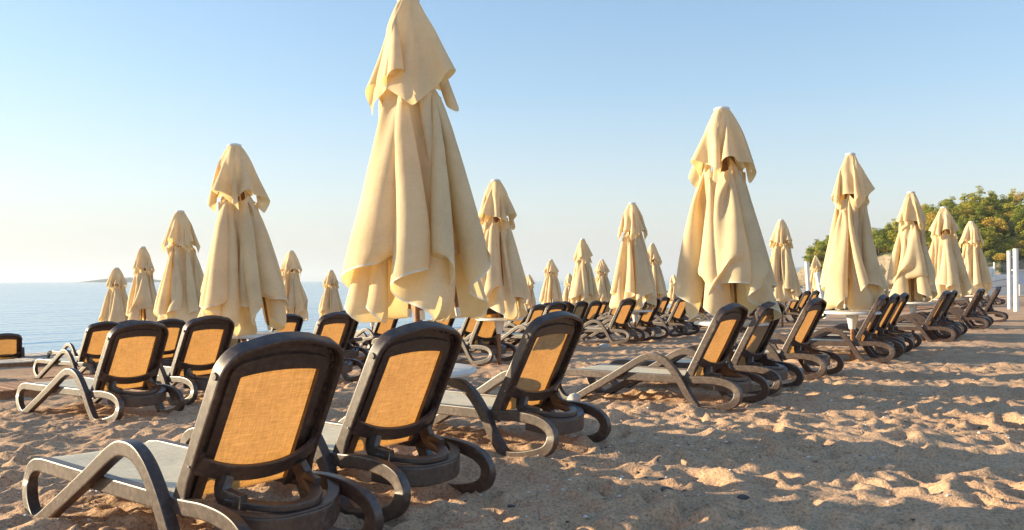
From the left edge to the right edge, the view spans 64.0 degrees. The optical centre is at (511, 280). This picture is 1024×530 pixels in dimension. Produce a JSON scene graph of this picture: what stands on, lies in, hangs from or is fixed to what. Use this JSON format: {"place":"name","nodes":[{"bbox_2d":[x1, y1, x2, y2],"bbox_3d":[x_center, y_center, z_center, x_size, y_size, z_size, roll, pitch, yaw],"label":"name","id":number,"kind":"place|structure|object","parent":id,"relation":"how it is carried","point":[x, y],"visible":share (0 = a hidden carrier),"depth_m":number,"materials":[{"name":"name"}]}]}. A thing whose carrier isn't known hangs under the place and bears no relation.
{"place":"outdoors","nodes":[
{"label":"outdoors","id":0,"kind":"place"},
{"bbox_2d":[84,277,160,281],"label":"island","id":1,"kind":"structure","parent":0,"point":[129,279],"depth_m":3917.80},
{"bbox_2d":[0,280,805,352],"bbox_3d":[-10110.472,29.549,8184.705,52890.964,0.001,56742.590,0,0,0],"label":"sea","id":2,"kind":"structure","parent":0,"point":[38,317],"depth_m":63.66,"materials":[{"name":"liquid"}]},
{"bbox_2d":[0,295,1023,529],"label":"sand beach","id":3,"kind":"structure","parent":0,"point":[846,491],"depth_m":5.22,"materials":[{"name":"sand"}]},
{"bbox_2d":[0,333,24,359],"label":"sun lounger","id":4,"kind":"object","parent":3,"relation":"on","point":[11,347],"visible":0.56,"depth_m":17.50,"materials":[{"name":"brown plastic"}]},
{"bbox_2d":[0,355,66,367],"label":"boardwalk","id":5,"kind":"structure","parent":3,"relation":"on","point":[19,362],"depth_m":16.55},
{"bbox_2d":[25,352,55,357],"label":"boardwalk","id":6,"kind":"structure","parent":3,"relation":"on","point":[39,354],"depth_m":19.21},
{"bbox_2d":[46,343,82,366],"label":"sun lounger","id":7,"kind":"object","parent":3,"relation":"on","point":[73,350],"visible":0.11,"depth_m":16.42,"materials":[{"name":"grey plastic"}]},
{"bbox_2d":[33,321,119,377],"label":"sun lounger","id":8,"kind":"object","parent":3,"relation":"on","point":[91,348],"visible":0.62,"depth_m":12.82,"materials":[{"name":"fabric"}]},
{"bbox_2d":[16,320,184,421],"bbox_3d":[-4.039,0.855,7.985,1.921,0.979,0.704,0,0,35],"label":"sun lounger","id":9,"kind":"object","parent":3,"relation":"on","point":[132,353],"visible":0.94,"depth_m":7.61,"materials":[{"name":"plastic"}]},
{"bbox_2d":[98,267,128,321],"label":"closed umbrella","id":10,"kind":"object","parent":3,"relation":"on","point":[114,307],"visible":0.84,"depth_m":25.38,"materials":[{"name":"beige fabric"}]},
{"bbox_2d":[126,246,157,321],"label":"closed umbrella","id":11,"kind":"object","parent":3,"relation":"on","point":[141,299],"visible":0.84,"depth_m":22.29,"materials":[{"name":"beige fabric"}]},
{"bbox_2d":[157,318,185,365],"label":"sun lounger","id":12,"kind":"object","parent":3,"relation":"on","point":[174,326],"visible":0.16,"depth_m":13.41,"materials":[{"name":"fabric"}]},
{"bbox_2d":[153,210,203,322],"bbox_3d":[-6.047,0.525,15.014,0.984,3.632,1.037,-2,0,15],"label":"closed umbrella","id":13,"kind":"object","parent":3,"relation":"on","point":[178,294],"visible":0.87,"depth_m":14.76,"materials":[{"name":"beige fabric"}]},
{"bbox_2d":[122,315,234,405],"bbox_3d":[-3.769,0.853,9.112,1.921,0.979,0.704,0,0,38],"label":"sun lounger","id":14,"kind":"object","parent":3,"relation":"on","point":[204,342],"visible":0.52,"depth_m":8.63,"materials":[{"name":"fabric"}]},
{"bbox_2d":[0,350,369,399],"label":"boardwalk","id":15,"kind":"structure","parent":3,"relation":"on","point":[8,390],"depth_m":10.16,"materials":[{"name":"wood"}]},
{"bbox_2d":[22,331,383,529],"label":"sun lounger","id":16,"kind":"object","parent":3,"relation":"on","point":[264,408],"visible":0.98,"depth_m":3.28,"materials":[{"name":"brown plastic"}]},
{"bbox_2d":[197,143,287,341],"bbox_3d":[-3.112,0.242,9.385,1.039,3.632,1.042,-3,0,30],"label":"closed umbrella","id":17,"kind":"object","parent":3,"relation":"on","point":[242,284],"visible":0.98,"depth_m":9.18,"materials":[{"name":"beige fabric"}]},
{"bbox_2d":[232,331,277,339],"bbox_3d":[-2.948,0.728,9.430,0.744,0.250,0.744,0,0,0],"label":"side table","id":18,"kind":"object","parent":17,"relation":"attached to","point":[257,334],"visible":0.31,"depth_m":9.10,"materials":[{"name":"white plastic"}]},
{"bbox_2d":[270,314,302,331],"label":"sun lounger","id":19,"kind":"object","parent":3,"relation":"on","point":[294,322],"visible":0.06,"depth_m":13.92,"materials":[{"name":"fabric"}]},
{"bbox_2d":[280,250,307,320],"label":"closed umbrella","id":20,"kind":"object","parent":3,"relation":"on","point":[296,294],"visible":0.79,"depth_m":23.80,"materials":[{"name":"beige fabric"}]},
{"bbox_2d":[319,270,343,316],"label":"closed umbrella","id":21,"kind":"object","parent":3,"relation":"on","point":[330,301],"visible":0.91,"depth_m":30.38,"materials":[{"name":"beige fabric"}]},
{"bbox_2d":[180,321,495,521],"bbox_3d":[-1.028,0.688,4.501,1.921,0.979,0.704,0,0,39],"label":"sun lounger","id":22,"kind":"object","parent":3,"relation":"on","point":[402,384],"visible":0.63,"depth_m":4.02,"materials":[{"name":"plastic"}]},
{"bbox_2d":[313,312,364,381],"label":"sun lounger","id":23,"kind":"object","parent":3,"relation":"on","point":[336,327],"visible":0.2,"depth_m":10.57,"materials":[{"name":"fabric"}]},
{"bbox_2d":[340,310,368,363],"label":"sun lounger","id":24,"kind":"object","parent":3,"relation":"on","point":[351,351],"visible":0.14,"depth_m":13.69,"materials":[{"name":"plastic"}]},
{"bbox_2d":[352,328,379,349],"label":"sun lounger","id":25,"kind":"object","parent":3,"relation":"on","point":[366,341],"visible":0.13,"depth_m":16.53,"materials":[{"name":"plastic"}]},
{"bbox_2d":[355,319,397,346],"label":"sun lounger","id":26,"kind":"object","parent":3,"relation":"on","point":[380,328],"visible":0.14,"depth_m":17.91,"materials":[{"name":"fabric"}]},
{"bbox_2d":[341,0,490,322],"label":"closed umbrella","id":27,"kind":"object","parent":3,"relation":"on","point":[417,246],"visible":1,"depth_m":5.05,"materials":[{"name":"beige fabric"}]},
{"bbox_2d":[450,363,476,377],"bbox_3d":[-0.598,0.688,5.340,0.744,0.250,0.744,0,0,0],"label":"side table","id":28,"kind":"object","parent":27,"relation":"attached to","point":[461,370],"visible":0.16,"depth_m":5.20,"materials":[{"name":"white plastic"}]},
{"bbox_2d":[371,317,463,352],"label":"sun lounger","id":29,"kind":"object","parent":3,"relation":"on","point":[449,322],"visible":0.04,"depth_m":15.45,"materials":[{"name":"fabric"}]},
{"bbox_2d":[458,317,476,352],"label":"sun lounger","id":30,"kind":"object","parent":3,"relation":"on","point":[467,328],"visible":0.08,"depth_m":16.38,"materials":[{"name":"fabric"}]},
{"bbox_2d":[461,308,516,364],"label":"sun lounger","id":31,"kind":"object","parent":3,"relation":"on","point":[482,336],"visible":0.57,"depth_m":12.89,"materials":[{"name":"plastic"}]},
{"bbox_2d":[474,179,529,364],"bbox_3d":[-0.203,0.229,12.787,0.993,3.632,0.990,-1,0,25],"label":"closed umbrella","id":32,"kind":"object","parent":3,"relation":"on","point":[504,284],"visible":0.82,"depth_m":12.58,"materials":[{"name":"beige fabric"}]},
{"bbox_2d":[476,317,522,333],"bbox_3d":[-0.198,0.700,12.800,0.744,0.250,0.744,0,0,0],"label":"side table","id":33,"kind":"object","parent":32,"relation":"attached to","point":[499,323],"visible":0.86,"depth_m":12.72,"materials":[{"name":"white plastic"}]},
{"bbox_2d":[0,379,1023,529],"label":"pebbles","id":34,"kind":"object","parent":3,"relation":"on","point":[618,496],"visible":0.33,"depth_m":4.83,"materials":[{"name":"stone"}]},
{"bbox_2d":[504,309,529,341],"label":"sun lounger","id":35,"kind":"object","parent":3,"relation":"on","point":[521,321],"visible":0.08,"depth_m":20.61,"materials":[{"name":"fabric"}]},
{"bbox_2d":[433,311,610,456],"bbox_3d":[-0.288,0.686,5.801,1.921,0.979,0.704,0,0,39],"label":"sun lounger","id":36,"kind":"object","parent":3,"relation":"on","point":[530,379],"visible":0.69,"depth_m":5.34,"materials":[{"name":"plastic"}]},
{"bbox_2d":[502,304,546,332],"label":"sun lounger","id":37,"kind":"object","parent":3,"relation":"on","point":[537,310],"visible":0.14,"depth_m":19.14,"materials":[{"name":"fabric"}]},
{"bbox_2d":[525,274,535,308],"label":"closed umbrella","id":38,"kind":"object","parent":3,"relation":"on","point":[530,302],"visible":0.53,"depth_m":38.81,"materials":[{"name":"beige fabric"}]},
{"bbox_2d":[501,301,566,347],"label":"sun lounger","id":39,"kind":"object","parent":3,"relation":"on","point":[552,307],"visible":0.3,"depth_m":15.51,"materials":[{"name":"plastic"}]},
{"bbox_2d":[503,301,571,341],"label":"sun lounger","id":40,"kind":"object","parent":3,"relation":"on","point":[569,305],"visible":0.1,"depth_m":18.79,"materials":[{"name":"plastic"}]},
{"bbox_2d":[539,259,562,303],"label":"closed umbrella","id":41,"kind":"object","parent":3,"relation":"on","point":[551,289],"visible":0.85,"depth_m":35.80,"materials":[{"name":"beige fabric"}]},
{"bbox_2d":[562,273,572,301],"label":"closed umbrella","id":42,"kind":"object","parent":3,"relation":"on","point":[568,281],"visible":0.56,"depth_m":41.81,"materials":[{"name":"beige fabric"}]},
{"bbox_2d":[567,393,580,400],"bbox_3d":[0.577,1.101,7.619,0.125,0.118,0.123,0,0,35],"label":"stone","id":43,"kind":"object","parent":3,"relation":"on","point":[574,396],"visible":0.54,"depth_m":7.58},
{"bbox_2d":[572,301,593,335],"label":"sun lounger","id":44,"kind":"object","parent":3,"relation":"on","point":[580,308],"visible":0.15,"depth_m":21.32,"materials":[{"name":"plastic"}]},
{"bbox_2d":[569,238,598,305],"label":"closed umbrella","id":45,"kind":"object","parent":3,"relation":"on","point":[583,286],"visible":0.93,"depth_m":26.27,"materials":[{"name":"beige fabric"}]},
{"bbox_2d":[583,300,606,333],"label":"sun lounger","id":46,"kind":"object","parent":3,"relation":"on","point":[593,310],"visible":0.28,"depth_m":22.27,"materials":[{"name":"fabric"}]},
{"bbox_2d":[594,259,611,301],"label":"closed umbrella","id":47,"kind":"object","parent":3,"relation":"on","point":[603,285],"visible":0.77,"depth_m":36.78,"materials":[{"name":"beige fabric"}]},
{"bbox_2d":[596,309,615,319],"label":"sun lounger","id":48,"kind":"object","parent":3,"relation":"on","point":[611,311],"visible":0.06,"depth_m":27.19,"materials":[{"name":"fabric"}]},
{"bbox_2d":[579,298,644,344],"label":"sun lounger","id":49,"kind":"object","parent":3,"relation":"on","point":[619,320],"visible":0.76,"depth_m":16.75,"materials":[{"name":"plastic"}]},
{"bbox_2d":[581,298,668,340],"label":"sun lounger","id":50,"kind":"object","parent":3,"relation":"on","point":[647,325],"visible":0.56,"depth_m":17.63,"materials":[{"name":"plastic"}]},
{"bbox_2d":[609,202,656,342],"bbox_3d":[2.609,0.214,17.320,0.996,3.741,1.049,-1,0,-40],"label":"closed umbrella","id":51,"kind":"object","parent":3,"relation":"on","point":[633,278],"visible":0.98,"depth_m":17.10,"materials":[{"name":"beige fabric"}]},
{"bbox_2d":[630,309,652,321],"bbox_3d":[2.602,0.738,17.300,0.744,0.250,0.744,0,0,0],"label":"side table","id":52,"kind":"object","parent":51,"relation":"attached to","point":[635,314],"visible":0.67,"depth_m":17.23,"materials":[{"name":"white plastic"}]},
{"bbox_2d":[642,243,666,304],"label":"closed umbrella","id":53,"kind":"object","parent":3,"relation":"on","point":[659,281],"visible":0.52,"depth_m":29.31,"materials":[{"name":"beige fabric"}]},
{"bbox_2d":[614,298,699,336],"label":"sun lounger","id":54,"kind":"object","parent":3,"relation":"on","point":[676,315],"visible":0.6,"depth_m":18.54,"materials":[{"name":"plastic"}]},
{"bbox_2d":[655,296,669,320],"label":"sun lounger","id":55,"kind":"object","parent":3,"relation":"on","point":[663,305],"visible":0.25,"depth_m":26.98,"materials":[{"name":"plastic"}]},
{"bbox_2d":[558,303,769,410],"bbox_3d":[1.347,0.682,7.641,1.921,0.979,0.704,0,0,39],"label":"sun lounger","id":56,"kind":"object","parent":3,"relation":"on","point":[708,363],"visible":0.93,"depth_m":7.29,"materials":[{"name":"plastic"}]},
{"bbox_2d":[667,275,677,304],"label":"closed umbrella","id":57,"kind":"object","parent":3,"relation":"on","point":[671,295],"visible":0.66,"depth_m":47.81,"materials":[{"name":"beige fabric"}]},
{"bbox_2d":[665,297,685,320],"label":"sun lounger","id":58,"kind":"object","parent":3,"relation":"on","point":[673,303],"visible":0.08,"depth_m":28.03,"materials":[{"name":"fabric"}]},
{"bbox_2d":[661,314,744,332],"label":"sun lounger","id":59,"kind":"object","parent":3,"relation":"on","point":[707,316],"visible":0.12,"depth_m":20.19,"materials":[{"name":"plastic"}]},
{"bbox_2d":[609,301,803,394],"bbox_3d":[1.967,0.680,8.530,1.921,0.979,0.704,0,0,39],"label":"sun lounger","id":60,"kind":"object","parent":3,"relation":"on","point":[749,355],"visible":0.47,"depth_m":8.10,"materials":[{"name":"plastic"}]},
{"bbox_2d":[675,106,781,362],"bbox_3d":[2.218,0.043,8.350,1.042,3.632,1.039,-2,0,-15],"label":"closed umbrella","id":61,"kind":"object","parent":3,"relation":"on","point":[724,259],"visible":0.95,"depth_m":8.12,"materials":[{"name":"beige fabric"}]},
{"bbox_2d":[694,319,768,345],"bbox_3d":[2.232,0.534,8.350,0.744,0.250,0.744,0,0,0],"label":"side table","id":62,"kind":"object","parent":61,"relation":"attached to","point":[708,322],"visible":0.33,"depth_m":8.18,"materials":[{"name":"white plastic"}]},
{"bbox_2d":[690,297,843,379],"bbox_3d":[2.887,0.677,9.821,1.921,0.979,0.704,0,0,39],"label":"sun lounger","id":63,"kind":"object","parent":3,"relation":"on","point":[801,350],"visible":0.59,"depth_m":9.32,"materials":[{"name":"plastic"}]},
{"bbox_2d":[769,219,801,326],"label":"closed umbrella","id":64,"kind":"object","parent":3,"relation":"on","point":[787,288],"visible":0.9,"depth_m":22.27,"materials":[{"name":"beige fabric"}]},
{"bbox_2d":[784,292,802,322],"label":"sun lounger","id":65,"kind":"object","parent":3,"relation":"on","point":[790,308],"visible":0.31,"depth_m":23.86,"materials":[{"name":"plastic"}]},
{"bbox_2d":[784,290,810,318],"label":"sun lounger","id":66,"kind":"object","parent":3,"relation":"on","point":[803,300],"visible":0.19,"depth_m":24.86,"materials":[{"name":"fabric"}]},
{"bbox_2d":[784,290,825,318],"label":"sun lounger","id":67,"kind":"object","parent":3,"relation":"on","point":[815,293],"visible":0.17,"depth_m":25.73,"materials":[{"name":"plastic"}]},
{"bbox_2d":[804,261,810,295],"bbox_3d":[12.297,0.508,34.000,0.180,2.624,0.180,-4,0,0],"label":"white post","id":68,"kind":"object","parent":3,"relation":"on","point":[807,275],"visible":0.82,"depth_m":33.93,"materials":[{"name":"paint"}]},
{"bbox_2d":[810,256,824,293],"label":"closed umbrella","id":69,"kind":"object","parent":3,"relation":"on","point":[816,265],"visible":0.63,"depth_m":44.84,"materials":[{"name":"beige fabric"}]},
{"bbox_2d":[814,272,827,317],"bbox_3d":[11.085,0.710,29.300,0.180,2.044,0.180,-11,0,0],"label":"white post","id":70,"kind":"object","parent":3,"relation":"on","point":[818,278],"visible":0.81,"depth_m":29.23,"materials":[{"name":"paint"}]},
{"bbox_2d":[769,294,903,362],"bbox_3d":[4.434,0.673,11.590,1.921,0.979,0.704,0,0,35],"label":"sun lounger","id":71,"kind":"object","parent":3,"relation":"on","point":[866,337],"visible":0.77,"depth_m":11.19,"materials":[{"name":"plastic"}]},
{"bbox_2d":[771,293,913,355],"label":"sun lounger","id":72,"kind":"object","parent":3,"relation":"on","point":[881,330],"visible":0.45,"depth_m":12.18,"materials":[{"name":"plastic"}]},
{"bbox_2d":[820,152,887,360],"bbox_3d":[4.699,0.035,11.378,0.902,3.632,0.856,-1,0,40],"label":"closed umbrella","id":73,"kind":"object","parent":3,"relation":"on","point":[852,277],"visible":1,"depth_m":11.20,"materials":[{"name":"beige fabric"}]},
{"bbox_2d":[824,310,880,328],"bbox_3d":[4.731,0.546,11.400,0.744,0.250,0.744,0,0,0],"label":"side table","id":74,"kind":"object","parent":73,"relation":"attached to","point":[852,318],"visible":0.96,"depth_m":11.32,"materials":[{"name":"white plastic"}]},
{"bbox_2d":[812,292,921,349],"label":"sun lounger","id":75,"kind":"object","parent":3,"relation":"on","point":[892,326],"visible":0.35,"depth_m":13.01,"materials":[{"name":"plastic"}]},
{"bbox_2d":[857,291,960,341],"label":"sun lounger","id":76,"kind":"object","parent":3,"relation":"on","point":[930,323],"visible":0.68,"depth_m":14.54,"materials":[{"name":"plastic"}]},
{"bbox_2d":[886,191,937,332],"bbox_3d":[7.913,0.047,16.238,0.924,3.632,0.909,-1,0,30],"label":"closed umbrella","id":77,"kind":"object","parent":3,"relation":"on","point":[911,272],"visible":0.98,"depth_m":16.01,"materials":[{"name":"beige fabric"}]},
{"bbox_2d":[906,301,933,312],"bbox_3d":[7.921,0.538,16.200,0.744,0.250,0.744,0,0,0],"label":"side table","id":78,"kind":"object","parent":77,"relation":"attached to","point":[913,306],"visible":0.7,"depth_m":16.13,"materials":[{"name":"white plastic"}]},
{"bbox_2d":[902,306,933,310],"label":"boardwalk","id":79,"kind":"structure","parent":3,"relation":"on","point":[906,308],"depth_m":36.23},
{"bbox_2d":[897,290,961,339],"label":"sun lounger","id":80,"kind":"object","parent":3,"relation":"on","point":[934,331],"visible":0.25,"depth_m":15.43,"materials":[{"name":"plastic"}]},
{"bbox_2d":[899,290,967,335],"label":"sun lounger","id":81,"kind":"object","parent":3,"relation":"on","point":[944,311],"visible":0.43,"depth_m":16.14,"materials":[{"name":"plastic"}]},
{"bbox_2d":[928,206,971,315],"bbox_3d":[10.296,0.049,19.483,1.051,3.632,1.054,-1,0,20],"label":"closed umbrella","id":82,"kind":"object","parent":3,"relation":"on","point":[948,263],"visible":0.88,"depth_m":19.25,"materials":[{"name":"beige fabric"}]},
{"bbox_2d":[934,297,983,306],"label":"sun lounger","id":83,"kind":"object","parent":3,"relation":"on","point":[980,303],"visible":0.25,"depth_m":36.55,"materials":[{"name":"plastic"}]},
{"bbox_2d":[927,289,990,329],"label":"sun lounger","id":84,"kind":"object","parent":3,"relation":"on","point":[966,315],"visible":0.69,"depth_m":18.01,"materials":[{"name":"plastic"}]},
{"bbox_2d":[928,287,1007,321],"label":"sun lounger","id":85,"kind":"object","parent":3,"relation":"on","point":[989,309],"visible":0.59,"depth_m":21.24,"materials":[{"name":"plastic"}]},
{"bbox_2d":[948,288,993,326],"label":"sun lounger","id":86,"kind":"object","parent":3,"relation":"on","point":[972,324],"visible":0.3,"depth_m":19.30,"materials":[{"name":"plastic"}]},
{"bbox_2d":[958,221,991,294],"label":"closed umbrella","id":87,"kind":"object","parent":3,"relation":"on","point":[976,266],"visible":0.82,"depth_m":23.98,"materials":[{"name":"beige fabric"}]},
{"bbox_2d":[958,286,1002,305],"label":"sun lounger","id":88,"kind":"object","parent":3,"relation":"on","point":[988,298],"visible":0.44,"depth_m":39.96,"materials":[{"name":"plastic"}]},
{"bbox_2d":[968,262,1023,294],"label":"beach bar","id":89,"kind":"object","parent":3,"relation":"on","point":[998,280],"visible":0.13,"depth_m":62.00,"materials":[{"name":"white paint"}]},
{"bbox_2d":[1007,251,1011,308],"bbox_3d":[19.592,0.165,32.300,0.159,2.694,0.159,-1,0,0],"label":"white post","id":90,"kind":"object","parent":3,"relation":"on","point":[1009,290],"visible":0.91,"depth_m":32.24,"materials":[{"name":"metal"}]},
{"bbox_2d":[1013,248,1018,311],"bbox_3d":[18.011,0.169,29.300,0.180,2.644,0.180,-1,0,0],"label":"white post","id":91,"kind":"object","parent":3,"relation":"on","point":[1015,280],"visible":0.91,"depth_m":29.23,"materials":[{"name":"paint"}]},
{"bbox_2d":[1011,269,1023,295],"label":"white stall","id":92,"kind":"object","parent":3,"relation":"on","point":[1021,276],"visible":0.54,"depth_m":60.48,"materials":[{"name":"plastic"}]},
{"bbox_2d":[0,0,1023,281],"label":"sky","id":93,"kind":"structure","parent":0,"point":[118,117],"materials":[{"name":"blue"}]},
{"bbox_2d":[797,205,1023,287],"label":"headland","id":94,"kind":"structure","parent":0,"point":[884,258],"depth_m":234.79,"materials":[{"name":"plant"}]},
{"bbox_2d":[801,248,814,265],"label":"umbrella pine","id":95,"kind":"object","parent":94,"relation":"on","point":[809,251],"visible":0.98,"depth_m":243.79,"materials":[{"name":"green plant"}]},
{"bbox_2d":[874,235,885,255],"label":"umbrella pine","id":96,"kind":"object","parent":94,"relation":"on","point":[877,240],"visible":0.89,"depth_m":239.36,"materials":[{"name":"green plant"}]},
{"bbox_2d":[889,218,898,236],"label":"pine tree","id":97,"kind":"object","parent":94,"relation":"on","point":[895,228],"visible":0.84,"depth_m":253.04,"materials":[{"name":"green plant"}]},
{"bbox_2d":[925,211,936,222],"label":"scrub oak","id":98,"kind":"object","parent":94,"relation":"on","point":[933,215],"visible":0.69,"depth_m":256.93,"materials":[{"name":"yellow plant"}]},
{"bbox_2d":[974,205,985,229],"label":"pine tree","id":99,"kind":"object","parent":94,"relation":"on","point":[978,211],"visible":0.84,"depth_m":253.50,"materials":[{"name":"green plant"}]},
{"bbox_2d":[974,186,986,202],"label":"pine tree","id":100,"kind":"object","parent":94,"relation":"on","point":[978,198],"visible":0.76,"depth_m":268.10,"materials":[{"name":"green plant"}]},
{"bbox_2d":[988,232,1003,245],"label":"scrub oak","id":101,"kind":"object","parent":94,"relation":"on","point":[994,236],"visible":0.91,"depth_m":238.07,"materials":[{"name":"green plant"}]},
{"bbox_2d":[988,219,1008,233],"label":"scrub oak","id":102,"kind":"object","parent":94,"relation":"on","point":[1000,226],"visible":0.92,"depth_m":245.81,"materials":[{"name":"yellow plant"}]},
{"bbox_2d":[992,253,1006,261],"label":"scrub oak","id":103,"kind":"object","parent":94,"relation":"on","point":[1002,256],"visible":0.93,"depth_m":226.12,"materials":[{"name":"yellow plant"}]},
{"bbox_2d":[995,242,1011,252],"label":"scrub oak","id":104,"kind":"object","parent":94,"relation":"on","point":[1003,248],"visible":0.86,"depth_m":235.40,"materials":[{"name":"green plant"}]},
{"bbox_2d":[1006,214,1020,236],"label":"pine tree","id":105,"kind":"object","parent":94,"relation":"on","point":[1014,218],"visible":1,"depth_m":245.44,"materials":[{"name":"green plant"}]},
{"bbox_2d":[1012,191,1023,203],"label":"scrub oak","id":106,"kind":"object","parent":94,"relation":"on","point":[1018,198],"visible":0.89,"depth_m":271.12,"materials":[{"name":"green plant"}]},
{"bbox_2d":[1012,239,1023,248],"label":"scrub oak","id":107,"kind":"object","parent":94,"relation":"on","point":[1017,245],"visible":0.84,"depth_m":234.87,"materials":[{"name":"green plant"}]},
{"bbox_2d":[1013,222,1023,239],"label":"pine tree","id":108,"kind":"object","parent":94,"relation":"on","point":[1019,226],"visible":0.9,"depth_m":243.13,"materials":[{"name":"green plant"}]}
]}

